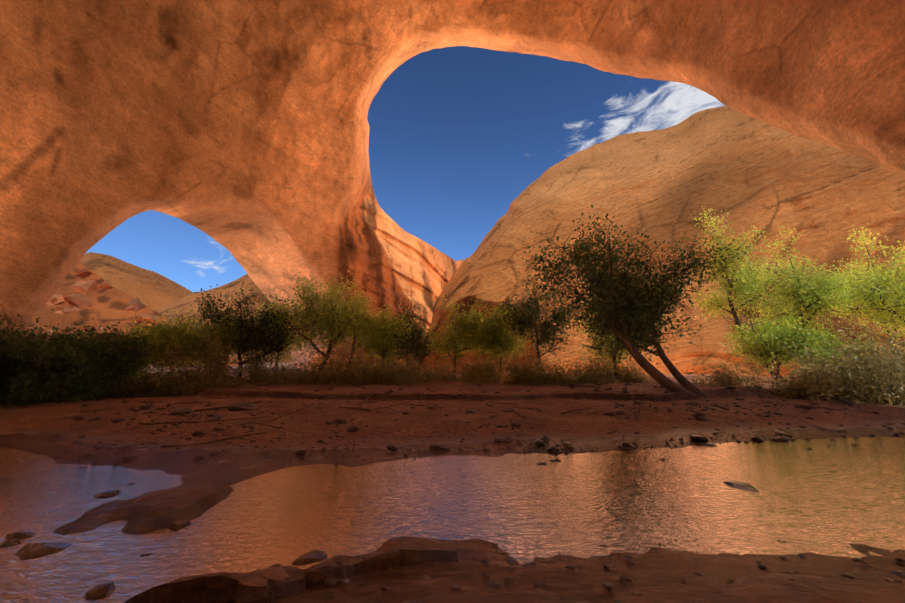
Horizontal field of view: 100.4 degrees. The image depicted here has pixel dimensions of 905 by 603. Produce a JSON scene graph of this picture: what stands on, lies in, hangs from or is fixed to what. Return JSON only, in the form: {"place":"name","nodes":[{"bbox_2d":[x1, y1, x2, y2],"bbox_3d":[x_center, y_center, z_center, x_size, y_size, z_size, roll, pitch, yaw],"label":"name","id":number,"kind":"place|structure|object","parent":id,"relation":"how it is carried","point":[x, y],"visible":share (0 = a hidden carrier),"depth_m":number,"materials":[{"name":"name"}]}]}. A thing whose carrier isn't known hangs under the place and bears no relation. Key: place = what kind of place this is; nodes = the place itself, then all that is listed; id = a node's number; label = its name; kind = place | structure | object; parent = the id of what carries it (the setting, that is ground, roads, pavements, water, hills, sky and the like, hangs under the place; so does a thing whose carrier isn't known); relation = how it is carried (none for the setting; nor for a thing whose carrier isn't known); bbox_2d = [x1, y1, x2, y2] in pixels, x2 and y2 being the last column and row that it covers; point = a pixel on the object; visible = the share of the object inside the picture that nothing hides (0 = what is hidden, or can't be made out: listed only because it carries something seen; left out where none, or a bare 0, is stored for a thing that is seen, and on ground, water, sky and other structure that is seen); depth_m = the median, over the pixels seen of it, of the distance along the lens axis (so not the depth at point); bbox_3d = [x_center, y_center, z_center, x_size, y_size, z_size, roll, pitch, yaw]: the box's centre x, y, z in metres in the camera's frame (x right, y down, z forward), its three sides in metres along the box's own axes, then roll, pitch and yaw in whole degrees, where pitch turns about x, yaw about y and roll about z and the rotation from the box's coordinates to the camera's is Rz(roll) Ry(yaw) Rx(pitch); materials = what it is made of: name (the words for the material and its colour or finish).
{"place":"outdoors","nodes":[
{"label":"outdoors","id":0,"kind":"place"},
{"bbox_2d":[78,252,192,310],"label":"dome","id":1,"kind":"structure","parent":0,"point":[153,290],"depth_m":174.16,"materials":[{"name":"stone"}]},
{"bbox_2d":[85,46,725,291],"label":"sky","id":2,"kind":"structure","parent":0,"point":[457,134],"materials":[{"name":"blue"}]},
{"bbox_2d":[0,363,904,602],"bbox_3d":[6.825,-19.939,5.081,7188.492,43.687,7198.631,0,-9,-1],"label":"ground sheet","id":3,"kind":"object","parent":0,"point":[405,568],"visible":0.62,"depth_m":5.11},
{"bbox_2d":[33,265,177,365],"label":"talus blocks","id":4,"kind":"structure","parent":3,"relation":"on","point":[80,300],"depth_m":51.36,"materials":[{"name":"orange stone"}]},
{"bbox_2d":[32,263,237,365],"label":"talus slope","id":5,"kind":"structure","parent":3,"relation":"on","point":[108,306],"depth_m":51.30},
{"bbox_2d":[156,274,292,362],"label":"dome","id":6,"kind":"structure","parent":3,"relation":"on","point":[182,303],"depth_m":114.49,"materials":[{"name":"stone"}]},
{"bbox_2d":[0,0,904,371],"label":"rock arch","id":7,"kind":"structure","parent":3,"relation":"on","point":[238,130],"depth_m":17.81,"materials":[{"name":"stone"}]},
{"bbox_2d":[0,382,904,599],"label":"river stones","id":8,"kind":"object","parent":3,"relation":"on","point":[28,551],"visible":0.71,"depth_m":5.21,"materials":[{"name":"brown stone"}]},
{"bbox_2d":[0,218,904,405],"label":"tree branches","id":9,"kind":"object","parent":3,"relation":"on","point":[657,375],"visible":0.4,"depth_m":13.12,"materials":[{"name":"brown plant"}]},
{"bbox_2d":[0,205,745,407],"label":"dark foliage","id":10,"kind":"object","parent":9,"relation":"attached to","point":[48,384],"visible":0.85,"depth_m":10.79,"materials":[{"name":"green plant"}]},
{"bbox_2d":[99,271,890,378],"bbox_3d":[1.234,0.834,15.194,25.918,4.880,8.495,0,-9,-1],"label":"foliage","id":11,"kind":"object","parent":9,"relation":"attached to","point":[752,343],"visible":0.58,"depth_m":14.61,"materials":[{"name":"green plant"}]},
{"bbox_2d":[118,206,904,376],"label":"tree foliage","id":12,"kind":"object","parent":9,"relation":"attached to","point":[369,331],"visible":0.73,"depth_m":14.23,"materials":[{"name":"green plant"}]},
{"bbox_2d":[35,304,904,407],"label":"shrub foliage","id":13,"kind":"object","parent":3,"relation":"on","point":[392,374],"visible":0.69,"depth_m":12.61,"materials":[{"name":"green plant"}]},
{"bbox_2d":[63,379,878,449],"bbox_3d":[3.678,2.468,9.848,27.757,0.700,8.632,1,-9,-5],"label":"driftwood","id":14,"kind":"object","parent":3,"relation":"on","point":[517,413],"visible":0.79,"depth_m":7.97,"materials":[{"name":"brown wood"}]},
{"bbox_2d":[418,106,904,375],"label":"rock hill","id":15,"kind":"structure","parent":3,"relation":"on","point":[662,185],"depth_m":28.25,"materials":[{"name":"stone"}]},
{"bbox_2d":[0,437,904,602],"bbox_3d":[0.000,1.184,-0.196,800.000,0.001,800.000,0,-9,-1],"label":"stream water","id":16,"kind":"structure","parent":0,"point":[685,499],"depth_m":3.15,"materials":[{"name":"brown liquid"}]}
]}

